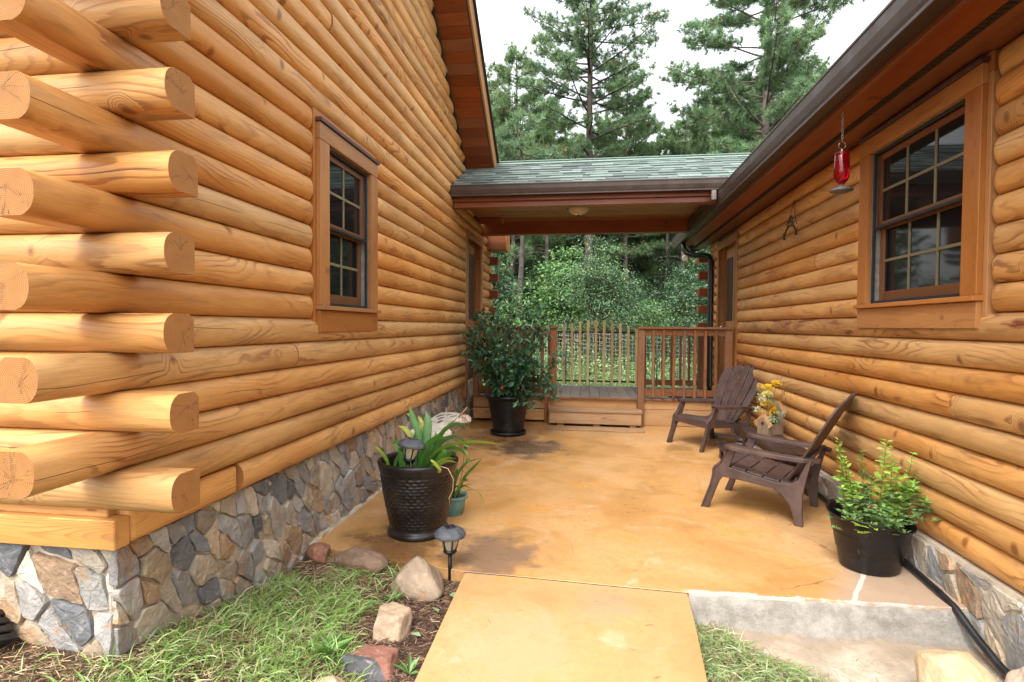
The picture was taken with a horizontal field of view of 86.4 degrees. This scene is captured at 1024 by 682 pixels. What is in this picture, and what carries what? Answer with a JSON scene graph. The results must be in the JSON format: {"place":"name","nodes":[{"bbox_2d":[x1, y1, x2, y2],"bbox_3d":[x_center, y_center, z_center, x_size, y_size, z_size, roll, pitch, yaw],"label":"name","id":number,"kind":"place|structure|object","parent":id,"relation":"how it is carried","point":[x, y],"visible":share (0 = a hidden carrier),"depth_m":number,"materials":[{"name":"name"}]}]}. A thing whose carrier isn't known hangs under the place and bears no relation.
{"place":"outdoors","nodes":[
{"label":"outdoors","id":0,"kind":"place"},
{"bbox_2d":[0,375,708,681],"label":"ground","id":1,"kind":"structure","parent":0,"point":[66,655],"depth_m":2.23,"materials":[{"name":"soil"}]},
{"bbox_2d":[0,609,18,651],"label":"splash block","id":2,"kind":"object","parent":1,"relation":"on","point":[7,637],"depth_m":2.03,"materials":[{"name":"black plastic"}]},
{"bbox_2d":[0,554,408,681],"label":"grass","id":3,"kind":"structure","parent":1,"relation":"on","point":[336,599],"depth_m":2.36,"materials":[{"name":"green plant"}]},
{"bbox_2d":[0,556,458,681],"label":"dry thatch","id":4,"kind":"object","parent":1,"relation":"on","point":[61,674],"visible":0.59,"depth_m":2.23,"materials":[{"name":"plant"}]},
{"bbox_2d":[0,0,509,657],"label":"log house","id":5,"kind":"structure","parent":1,"relation":"on","point":[246,270],"depth_m":2.47,"materials":[{"name":"brown wood"}]},
{"bbox_2d":[303,107,380,331],"bbox_3d":[-1.192,-0.757,3.848,0.187,1.378,0.997,1,2,8],"label":"window","id":6,"kind":"structure","parent":5,"relation":"in","point":[343,248],"depth_m":3.81,"materials":[{"name":"brown wood"}]},
{"bbox_2d":[461,228,482,397],"bbox_3d":[-0.635,-0.422,8.189,0.168,2.390,1.250,1,2,8],"label":"door","id":7,"kind":"structure","parent":5,"relation":"in","point":[471,236],"depth_m":8.37,"materials":[{"name":"brown wood"}]},
{"bbox_2d":[306,542,329,562],"bbox_3d":[-1.198,1.311,3.368,0.135,0.144,0.138,1,2,8],"label":"rock","id":8,"kind":"object","parent":1,"relation":"on","point":[317,552],"visible":0.96,"depth_m":3.32,"materials":[{"name":"red stone"}]},
{"bbox_2d":[315,676,343,681],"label":"rock","id":9,"kind":"object","parent":1,"relation":"on","point":[332,679],"visible":0.94,"depth_m":2.17,"materials":[{"name":"beige stone"}]},
{"bbox_2d":[314,630,355,659],"bbox_3d":[-0.793,1.329,2.380,0.171,0.075,0.171,1,2,33],"label":"weed","id":10,"kind":"object","parent":1,"relation":"on","point":[321,649],"visible":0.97,"depth_m":2.40,"materials":[{"name":"green plant"}]},
{"bbox_2d":[334,547,388,575],"bbox_3d":[-0.888,1.299,3.225,0.344,0.142,0.146,1,2,23],"label":"rock","id":11,"kind":"object","parent":1,"relation":"on","point":[371,560],"visible":0.84,"depth_m":3.18,"materials":[{"name":"brown stone"}]},
{"bbox_2d":[341,645,398,681],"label":"rock","id":12,"kind":"object","parent":1,"relation":"on","point":[381,658],"visible":0.84,"depth_m":2.28,"materials":[{"name":"red stone"}]},
{"bbox_2d":[293,567,460,681],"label":"pine straw","id":13,"kind":"object","parent":1,"relation":"on","point":[445,604],"visible":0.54,"depth_m":2.61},
{"bbox_2d":[373,602,412,643],"bbox_3d":[-0.573,1.390,2.613,0.190,0.230,0.222,1,2,8],"label":"rock","id":14,"kind":"object","parent":1,"relation":"on","point":[393,621],"visible":0.75,"depth_m":2.53,"materials":[{"name":"beige stone"}]},
{"bbox_2d":[382,591,403,599],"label":"weed","id":15,"kind":"object","parent":1,"relation":"on","point":[393,595],"visible":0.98,"depth_m":2.88,"materials":[{"name":"green plant"}]},
{"bbox_2d":[391,651,419,673],"bbox_3d":[-0.434,1.361,2.296,0.130,0.059,0.102,1,2,8],"label":"weed","id":16,"kind":"object","parent":1,"relation":"on","point":[411,665],"visible":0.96,"depth_m":2.30,"materials":[{"name":"green plant"}]},
{"bbox_2d":[390,556,443,602],"bbox_3d":[-0.519,1.344,3.008,0.319,0.313,0.248,1,2,8],"label":"rock","id":17,"kind":"object","parent":1,"relation":"on","point":[418,577],"visible":0.82,"depth_m":2.92,"materials":[{"name":"beige stone"}]},
{"bbox_2d":[434,524,465,580],"bbox_3d":[-0.357,1.239,3.141,0.182,0.346,0.182,1,2,8],"label":"solar light","id":18,"kind":"object","parent":1,"relation":"on","point":[449,536],"visible":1,"depth_m":3.10,"materials":[{"name":"grey glass"}]},
{"bbox_2d":[490,253,526,324],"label":"leafy tree","id":19,"kind":"object","parent":1,"relation":"on","point":[506,279],"visible":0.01,"depth_m":19.34,"materials":[{"name":"green plant"}]},
{"bbox_2d":[485,62,537,301],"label":"pine tree","id":20,"kind":"object","parent":1,"relation":"on","point":[490,87],"visible":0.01,"depth_m":32.81,"materials":[{"name":"green plant"}]},
{"bbox_2d":[492,253,532,324],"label":"leafy tree","id":21,"kind":"object","parent":1,"relation":"on","point":[519,312],"visible":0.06,"depth_m":21.96,"materials":[{"name":"green plant"}]},
{"bbox_2d":[489,253,538,325],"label":"leafy tree","id":22,"kind":"object","parent":1,"relation":"on","point":[495,302],"visible":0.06,"depth_m":15.21,"materials":[{"name":"green plant"}]},
{"bbox_2d":[490,304,539,365],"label":"leafy tree","id":23,"kind":"object","parent":1,"relation":"on","point":[503,316],"visible":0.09,"depth_m":13.52,"materials":[{"name":"green plant"}]},
{"bbox_2d":[504,254,542,338],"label":"leafy tree","id":24,"kind":"object","parent":1,"relation":"on","point":[517,270],"visible":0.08,"depth_m":29.93,"materials":[{"name":"green plant"}]},
{"bbox_2d":[481,39,576,309],"bbox_3d":[0.001,-7.635,30.404,8.092,17.424,8.339,2,2,45],"label":"pine tree","id":25,"kind":"object","parent":1,"relation":"on","point":[501,111],"visible":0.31,"depth_m":29.00,"materials":[{"name":"green plant"}]},
{"bbox_2d":[495,100,568,320],"bbox_3d":[0.379,-4.516,24.214,4.699,11.415,3.600,-1,2,-35],"label":"pine tree","id":26,"kind":"object","parent":1,"relation":"on","point":[531,121],"visible":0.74,"depth_m":23.70,"materials":[{"name":"green plant"}]},
{"bbox_2d":[511,253,584,339],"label":"leafy tree","id":27,"kind":"object","parent":1,"relation":"on","point":[532,289],"visible":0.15,"depth_m":28.75,"materials":[{"name":"green plant"}]},
{"bbox_2d":[528,144,567,340],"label":"pine tree","id":28,"kind":"object","parent":1,"relation":"on","point":[546,245],"visible":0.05,"depth_m":26.84,"materials":[{"name":"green plant"}]},
{"bbox_2d":[507,98,594,318],"bbox_3d":[2.135,-7.260,34.970,7.687,16.552,7.922,0,2,5],"label":"pine tree","id":29,"kind":"object","parent":1,"relation":"on","point":[567,242],"visible":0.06,"depth_m":34.30,"materials":[{"name":"green plant"}]},
{"bbox_2d":[528,235,577,323],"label":"pine tree","id":30,"kind":"object","parent":1,"relation":"on","point":[539,253],"depth_m":29.94,"materials":[{"name":"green plant"}]},
{"bbox_2d":[503,246,621,378],"bbox_3d":[1.547,-0.767,16.556,4.025,4.238,3.832,1,2,35],"label":"leafy tree","id":31,"kind":"object","parent":1,"relation":"on","point":[553,265],"visible":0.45,"depth_m":16.14,"materials":[{"name":"green plant"}]},
{"bbox_2d":[560,319,578,383],"bbox_3d":[1.188,0.531,11.997,0.609,2.100,0.585,-1,2,-42],"label":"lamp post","id":32,"kind":"object","parent":1,"relation":"on","point":[567,339],"visible":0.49,"depth_m":11.94,"materials":[{"name":"metal"}]},
{"bbox_2d":[545,129,604,307],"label":"pine tree","id":33,"kind":"object","parent":1,"relation":"on","point":[575,134],"visible":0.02,"depth_m":37.53,"materials":[{"name":"green plant"}]},
{"bbox_2d":[482,365,696,387],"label":"undergrowth","id":34,"kind":"object","parent":1,"relation":"on","point":[575,383],"depth_m":12.73,"materials":[{"name":"green plant"}]},
{"bbox_2d":[482,341,706,387],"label":"weed leaves","id":35,"kind":"object","parent":1,"relation":"on","point":[591,370],"visible":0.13,"depth_m":11.96,"materials":[{"name":"green plant"}]},
{"bbox_2d":[518,0,672,284],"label":"pine tree","id":36,"kind":"object","parent":1,"relation":"on","point":[585,46],"visible":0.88,"depth_m":26.37,"materials":[{"name":"green plant"}]},
{"bbox_2d":[574,274,618,351],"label":"leafy tree","id":37,"kind":"object","parent":1,"relation":"on","point":[595,314],"visible":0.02,"depth_m":21.62,"materials":[{"name":"green plant"}]},
{"bbox_2d":[557,111,650,307],"bbox_3d":[6.288,-6.943,35.046,7.444,16.030,7.672,1,2,36],"label":"pine tree","id":38,"kind":"object","parent":1,"relation":"on","point":[607,118],"visible":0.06,"depth_m":34.61,"materials":[{"name":"green plant"}]},
{"bbox_2d":[529,329,696,387],"bbox_3d":[2.171,0.593,10.724,4.073,1.762,0.024,1,2,28],"label":"wire fence","id":39,"kind":"object","parent":1,"relation":"on","point":[590,348],"visible":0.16,"depth_m":10.72,"materials":[{"name":"black metal"}]},
{"bbox_2d":[594,254,632,353],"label":"leafy tree","id":40,"kind":"object","parent":1,"relation":"on","point":[613,297],"visible":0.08,"depth_m":29.26,"materials":[{"name":"green plant"}]},
{"bbox_2d":[531,234,696,384],"bbox_3d":[2.257,-0.660,14.734,4.227,4.483,5.089,0,2,-21],"label":"leafy shrub","id":41,"kind":"object","parent":1,"relation":"on","point":[600,277],"visible":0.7,"depth_m":14.01,"materials":[{"name":"green plant"}]},
{"bbox_2d":[536,341,692,374],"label":"forest undergrowth","id":42,"kind":"object","parent":1,"relation":"on","point":[617,360],"depth_m":21.15,"materials":[{"name":"green plant"}]},
{"bbox_2d":[585,57,670,349],"bbox_3d":[6.339,-7.218,30.253,5.685,16.742,6.312,1,2,23],"label":"pine tree","id":43,"kind":"object","parent":1,"relation":"on","point":[644,127],"visible":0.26,"depth_m":29.67,"materials":[{"name":"green plant"}]},
{"bbox_2d":[577,105,678,308],"bbox_3d":[7.166,-6.736,33.307,7.282,15.681,7.505,1,2,10],"label":"pine tree","id":44,"kind":"object","parent":1,"relation":"on","point":[632,261],"visible":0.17,"depth_m":32.32,"materials":[{"name":"green plant"}]},
{"bbox_2d":[602,276,660,358],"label":"leafy tree","id":45,"kind":"object","parent":1,"relation":"on","point":[637,292],"visible":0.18,"depth_m":22.32,"materials":[{"name":"green plant"}]},
{"bbox_2d":[609,298,687,376],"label":"leafy tree","id":46,"kind":"object","parent":1,"relation":"on","point":[660,323],"visible":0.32,"depth_m":15.43,"materials":[{"name":"green plant"}]},
{"bbox_2d":[641,233,676,295],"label":"pine tree","id":47,"kind":"object","parent":1,"relation":"on","point":[648,239],"visible":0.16,"depth_m":32.00,"materials":[{"name":"green plant"}]},
{"bbox_2d":[628,249,694,346],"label":"leafy tree","id":48,"kind":"object","parent":1,"relation":"on","point":[659,283],"visible":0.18,"depth_m":27.93,"materials":[{"name":"green plant"}]},
{"bbox_2d":[628,126,701,296],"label":"pine tree","id":49,"kind":"object","parent":1,"relation":"on","point":[659,136],"visible":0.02,"depth_m":34.00,"materials":[{"name":"green plant"}]},
{"bbox_2d":[665,233,680,322],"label":"pine tree","id":50,"kind":"object","parent":1,"relation":"on","point":[667,246],"visible":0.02,"depth_m":28.85,"materials":[{"name":"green plant"}]},
{"bbox_2d":[634,110,714,306],"bbox_3d":[10.110,-6.154,31.470,7.005,14.636,6.797,0,2,-26],"label":"pine tree","id":51,"kind":"object","parent":1,"relation":"on","point":[675,146],"visible":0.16,"depth_m":31.16,"materials":[{"name":"green plant"}]},
{"bbox_2d":[642,266,706,376],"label":"leafy tree","id":52,"kind":"object","parent":1,"relation":"on","point":[681,276],"visible":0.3,"depth_m":17.23,"materials":[{"name":"green plant"}]},
{"bbox_2d":[661,245,690,281],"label":"pine tree","id":53,"kind":"object","parent":1,"relation":"on","point":[682,261],"depth_m":26.93,"materials":[{"name":"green plant"}]},
{"bbox_2d":[663,273,705,348],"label":"leafy tree","id":54,"kind":"object","parent":1,"relation":"on","point":[691,294],"depth_m":23.02,"materials":[{"name":"green plant"}]},
{"bbox_2d":[664,257,707,352],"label":"leafy tree","id":55,"kind":"object","parent":1,"relation":"on","point":[691,290],"depth_m":19.62,"materials":[{"name":"green plant"}]},
{"bbox_2d":[664,244,712,373],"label":"leafy tree","id":56,"kind":"object","parent":1,"relation":"on","point":[702,301],"visible":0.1,"depth_m":14.34,"materials":[{"name":"green plant"}]},
{"bbox_2d":[678,104,716,275],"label":"pine tree","id":57,"kind":"object","parent":1,"relation":"on","point":[687,138],"depth_m":39.15,"materials":[{"name":"green plant"}]},
{"bbox_2d":[684,93,748,282],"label":"pine tree","id":58,"kind":"object","parent":1,"relation":"on","point":[708,126],"visible":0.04,"depth_m":34.20,"materials":[{"name":"green plant"}]},
{"bbox_2d":[707,77,773,150],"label":"pine tree","id":59,"kind":"object","parent":1,"relation":"on","point":[714,131],"visible":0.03,"depth_m":33.48,"materials":[{"name":"green plant"}]},
{"bbox_2d":[658,0,864,154],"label":"pine tree","id":60,"kind":"object","parent":1,"relation":"on","point":[724,82],"visible":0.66,"depth_m":24.21,"materials":[{"name":"green plant"}]},
{"bbox_2d":[724,34,816,144],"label":"pine tree","id":61,"kind":"object","parent":1,"relation":"on","point":[758,69],"visible":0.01,"depth_m":28.52,"materials":[{"name":"green plant"}]},
{"bbox_2d":[769,50,834,125],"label":"pine tree","id":62,"kind":"object","parent":1,"relation":"on","point":[817,59],"visible":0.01,"depth_m":30.03,"materials":[{"name":"green plant"}]},
{"bbox_2d":[672,0,1023,676],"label":"log house","id":63,"kind":"structure","parent":1,"relation":"on","point":[889,289],"depth_m":3.23,"materials":[{"name":"brown wood"}]},
{"bbox_2d":[450,153,750,235],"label":"breezeway roof","id":64,"kind":"structure","parent":63,"relation":"attached to","point":[649,194],"depth_m":6.84,"materials":[{"name":"brown wood"}]},
{"bbox_2d":[567,207,590,215],"bbox_3d":[0.908,-1.769,7.452,0.330,0.126,0.330,1,2,8],"label":"ceiling light","id":65,"kind":"object","parent":64,"relation":"attached to","point":[578,211],"visible":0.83,"depth_m":7.37,"materials":[{"name":"beige glass"}]},
{"bbox_2d":[682,246,699,263],"bbox_3d":[3.026,-1.445,9.198,0.306,0.314,0.180,1,2,8],"label":"flood light","id":66,"kind":"object","parent":63,"relation":"attached to","point":[685,258],"visible":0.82,"depth_m":9.17,"materials":[{"name":"white metal"}]},
{"bbox_2d":[716,230,740,389],"bbox_3d":[3.195,-0.361,7.937,0.168,2.330,1.250,1,2,8],"label":"door","id":67,"kind":"structure","parent":63,"relation":"in","point":[720,291],"depth_m":8.24,"materials":[{"name":"brown wood"}]},
{"bbox_2d":[783,200,797,239],"bbox_3d":[2.652,-1.156,5.179,0.042,0.353,0.378,1,2,8],"label":"iron wall hook","id":68,"kind":"object","parent":63,"relation":"attached to","point":[788,226],"visible":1,"depth_m":5.15,"materials":[{"name":"black metal"}]},
{"bbox_2d":[829,112,853,193],"bbox_3d":[2.099,-1.198,3.466,0.136,0.521,0.136,1,2,8],"label":"hummingbird feeder","id":69,"kind":"object","parent":63,"relation":"hanging from","point":[841,172],"visible":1,"depth_m":3.44,"materials":[{"name":"glass"}]},
{"bbox_2d":[853,49,1002,328],"bbox_3d":[2.491,-0.760,3.326,0.187,1.367,1.305,1,2,8],"label":"window","id":70,"kind":"structure","parent":63,"relation":"in","point":[927,191],"depth_m":3.17,"materials":[{"name":"brown wood"}]},
{"bbox_2d":[415,573,706,681],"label":"path","id":71,"kind":"structure","parent":0,"point":[532,642],"depth_m":2.46,"materials":[{"name":"concrete"}]},
{"bbox_2d":[464,572,687,593],"bbox_3d":[0.330,1.373,2.990,1.232,0.097,0.022,1,2,11],"label":"path joint","id":72,"kind":"object","parent":71,"relation":"on","point":[574,582],"visible":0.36,"depth_m":2.99,"materials":[{"name":"concrete"}]},
{"bbox_2d":[318,418,969,611],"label":"patio","id":73,"kind":"structure","parent":0,"point":[530,523],"depth_m":3.81,"materials":[{"name":"concrete"}]},
{"bbox_2d":[377,451,458,541],"bbox_3d":[-0.638,1.044,3.710,0.544,0.502,0.544,1,2,8],"label":"planter pot","id":74,"kind":"object","parent":73,"relation":"on","point":[416,501],"visible":0.94,"depth_m":3.52,"materials":[{"name":"plastic"}]},
{"bbox_2d":[398,437,425,466],"bbox_3d":[-0.663,0.756,3.531,0.182,0.254,0.182,10,-3,7],"label":"solar light","id":75,"kind":"object","parent":74,"relation":"on","point":[412,447],"visible":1,"depth_m":3.49,"materials":[{"name":"grey glass"}]},
{"bbox_2d":[375,406,501,505],"bbox_3d":[-0.498,0.724,3.616,1.037,0.602,0.372,1,2,27],"label":"strap leaf plant","id":76,"kind":"object","parent":74,"relation":"in","point":[435,454],"visible":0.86,"depth_m":3.59,"materials":[{"name":"green plant"}]},
{"bbox_2d":[410,412,470,450],"bbox_3d":[-0.700,1.040,5.696,0.417,0.402,1.238,1,2,8],"label":"garden bench","id":77,"kind":"object","parent":73,"relation":"on","point":[441,421],"visible":0.46,"depth_m":5.86,"materials":[{"name":"stone"}]},
{"bbox_2d":[448,490,467,516],"bbox_3d":[-0.444,1.214,4.071,0.226,0.145,0.226,1,2,8],"label":"pot","id":78,"kind":"object","parent":73,"relation":"on","point":[457,504],"visible":0.53,"depth_m":4.00,"materials":[{"name":"ceramic"}]},
{"bbox_2d":[452,444,486,511],"bbox_3d":[-0.338,0.973,3.954,0.352,0.530,0.128,1,2,30],"label":"leafy plant","id":79,"kind":"object","parent":78,"relation":"in","point":[464,479],"visible":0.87,"depth_m":3.98,"materials":[{"name":"green plant"}]},
{"bbox_2d":[485,393,531,436],"bbox_3d":[-0.049,0.951,7.080,0.610,0.511,0.610,1,2,8],"label":"planter pot","id":80,"kind":"object","parent":73,"relation":"on","point":[508,419],"visible":0.89,"depth_m":6.89,"materials":[{"name":"black plastic"}]},
{"bbox_2d":[459,297,571,409],"bbox_3d":[-0.003,0.144,7.008,1.237,1.414,1.200,-1,2,-30],"label":"potted bush","id":81,"kind":"object","parent":80,"relation":"in","point":[516,379],"visible":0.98,"depth_m":6.87,"materials":[{"name":"green plant"}]},
{"bbox_2d":[545,425,644,432],"bbox_3d":[1.119,1.195,7.408,1.320,0.018,0.255,1,2,8],"label":"plank","id":82,"kind":"object","parent":73,"relation":"on","point":[591,428],"visible":1,"depth_m":7.37,"materials":[{"name":"brown wood"}]},
{"bbox_2d":[549,406,641,427],"bbox_3d":[1.166,1.076,7.681,1.285,0.245,0.275,1,2,8],"label":"wooden step","id":83,"kind":"object","parent":73,"relation":"on","point":[594,416],"visible":0.98,"depth_m":7.57,"materials":[{"name":"brown wood"}]},
{"bbox_2d":[473,385,727,426],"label":"porch deck","id":84,"kind":"structure","parent":73,"relation":"on","point":[659,410],"depth_m":7.87,"materials":[{"name":"brown wood"}]},
{"bbox_2d":[472,326,557,398],"bbox_3d":[0.043,0.302,7.923,1.240,1.045,0.140,1,2,8],"label":"railing","id":85,"kind":"object","parent":84,"relation":"on","point":[478,388],"visible":0.37,"depth_m":7.85,"materials":[{"name":"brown wood"}]},
{"bbox_2d":[490,334,549,384],"bbox_3d":[0.171,0.293,9.370,1.100,1.105,0.140,1,2,8],"label":"railing","id":86,"kind":"object","parent":84,"relation":"on","point":[518,344],"visible":0.02,"depth_m":9.34,"materials":[{"name":"brown wood"}]},
{"bbox_2d":[547,320,637,385],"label":"picket gate","id":87,"kind":"structure","parent":86,"relation":"attached to","point":[603,380],"depth_m":9.10,"materials":[{"name":"brown wood"}]},
{"bbox_2d":[644,336,703,388],"bbox_3d":[2.648,0.319,9.030,1.020,1.105,0.140,1,2,8],"label":"railing","id":88,"kind":"object","parent":84,"relation":"on","point":[700,362],"visible":0.36,"depth_m":9.02,"materials":[{"name":"brown wood"}]},
{"bbox_2d":[637,327,733,426],"bbox_3d":[2.395,0.506,7.606,1.280,1.405,0.140,1,2,8],"label":"railing","id":89,"kind":"object","parent":84,"relation":"on","point":[684,332],"visible":0.91,"depth_m":7.57,"materials":[{"name":"brown wood"}]},
{"bbox_2d":[666,365,759,452],"bbox_3d":[2.448,0.766,6.529,0.977,0.944,0.690,0,2,-22],"label":"adirondack chair","id":90,"kind":"object","parent":73,"relation":"on","point":[713,419],"visible":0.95,"depth_m":6.58,"materials":[{"name":"brown plastic"}]},
{"bbox_2d":[717,435,729,437],"bbox_3d":[2.610,1.180,6.718,0.153,0.036,0.097,1,2,8],"label":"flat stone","id":91,"kind":"object","parent":73,"relation":"on","point":[722,436],"visible":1,"depth_m":6.69,"materials":[{"name":"stone"}]},
{"bbox_2d":[717,427,811,495],"bbox_3d":[2.357,1.095,5.183,0.485,0.360,1.389,1,2,8],"label":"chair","id":92,"kind":"object","parent":73,"relation":"on","point":[781,448],"visible":0.3,"depth_m":4.90,"materials":[{"name":"brown plastic"}]},
{"bbox_2d":[754,400,786,435],"bbox_3d":[2.513,0.749,5.322,0.236,0.323,0.220,0,2,-22],"label":"birdhouse planter","id":93,"kind":"object","parent":92,"relation":"on","point":[765,428],"visible":0.81,"depth_m":5.29,"materials":[{"name":"beige wood"}]},
{"bbox_2d":[753,380,787,425],"bbox_3d":[2.572,0.631,5.356,0.280,0.471,0.422,2,2,44],"label":"marigold plant","id":94,"kind":"object","parent":93,"relation":"in","point":[768,394],"visible":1,"depth_m":5.36,"materials":[{"name":"yellow plant"}]},
{"bbox_2d":[701,392,856,526],"bbox_3d":[2.047,0.828,4.177,0.977,0.944,0.690,2,2,39],"label":"adirondack chair","id":95,"kind":"object","parent":73,"relation":"on","point":[789,483],"visible":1,"depth_m":4.07,"materials":[{"name":"brown plastic"}]},
{"bbox_2d":[826,499,917,576],"bbox_3d":[2.097,1.152,3.196,0.464,0.350,0.398,1,2,8],"label":"planter pot","id":96,"kind":"object","parent":73,"relation":"on","point":[881,552],"visible":0.88,"depth_m":3.07,"materials":[{"name":"black plastic"}]},
{"bbox_2d":[826,437,940,534],"bbox_3d":[2.157,0.835,3.151,0.652,0.549,0.375,1,2,8],"label":"herb plant","id":97,"kind":"object","parent":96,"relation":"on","point":[899,505],"visible":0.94,"depth_m":3.16,"materials":[{"name":"green plant"}]},
{"bbox_2d":[818,492,1009,677],"bbox_3d":[2.337,1.416,3.216,0.134,0.258,3.868,1,2,8],"label":"drain hose","id":98,"kind":"object","parent":73,"relation":"on","point":[991,655],"visible":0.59,"depth_m":2.69,"materials":[{"name":"black plastic"}]},
{"bbox_2d":[476,0,890,321],"label":"sky","id":99,"kind":"structure","parent":0,"point":[500,21],"materials":[{"name":"white"}]},
{"bbox_2d":[668,396,713,397],"bbox_3d":[2.612,0.793,8.144,0.620,0.016,0.700,1,2,8],"label":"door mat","id":100,"kind":"object","parent":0,"point":[691,397],"depth_m":7.80,"materials":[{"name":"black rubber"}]},
{"bbox_2d":[712,440,726,442],"bbox_3d":[2.518,1.217,6.604,0.181,0.029,0.108,0,2,-6],"label":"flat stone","id":101,"kind":"object","parent":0,"point":[719,441],"visible":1,"depth_m":6.58,"materials":[{"name":"stone"}]},
{"bbox_2d":[700,636,795,681],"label":"soil ground","id":102,"kind":"structure","parent":0,"point":[742,667],"depth_m":2.50,"materials":[{"name":"brown soil"}]},
{"bbox_2d":[688,596,1004,681],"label":"rough footing ground","id":103,"kind":"structure","parent":0,"point":[887,642],"depth_m":2.74,"materials":[{"name":"grey concrete"}]},
{"bbox_2d":[339,434,894,681],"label":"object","id":104,"kind":"object","parent":103,"relation":"on","point":[596,601],"depth_m":3.49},
{"bbox_2d":[693,617,850,681],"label":"grass clippings","id":105,"kind":"object","parent":103,"relation":"on","point":[777,668],"depth_m":2.47,"materials":[{"name":"green plant"}]},
{"bbox_2d":[914,650,996,681],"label":"rock","id":106,"kind":"object","parent":103,"relation":"on","point":[944,666],"visible":1,"depth_m":2.23,"materials":[{"name":"beige stone"}]},
{"bbox_2d":[1004,666,1023,681],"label":"rock","id":107,"kind":"object","parent":103,"relation":"on","point":[1015,675],"visible":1,"depth_m":2.27,"materials":[{"name":"beige stone"}]}
]}

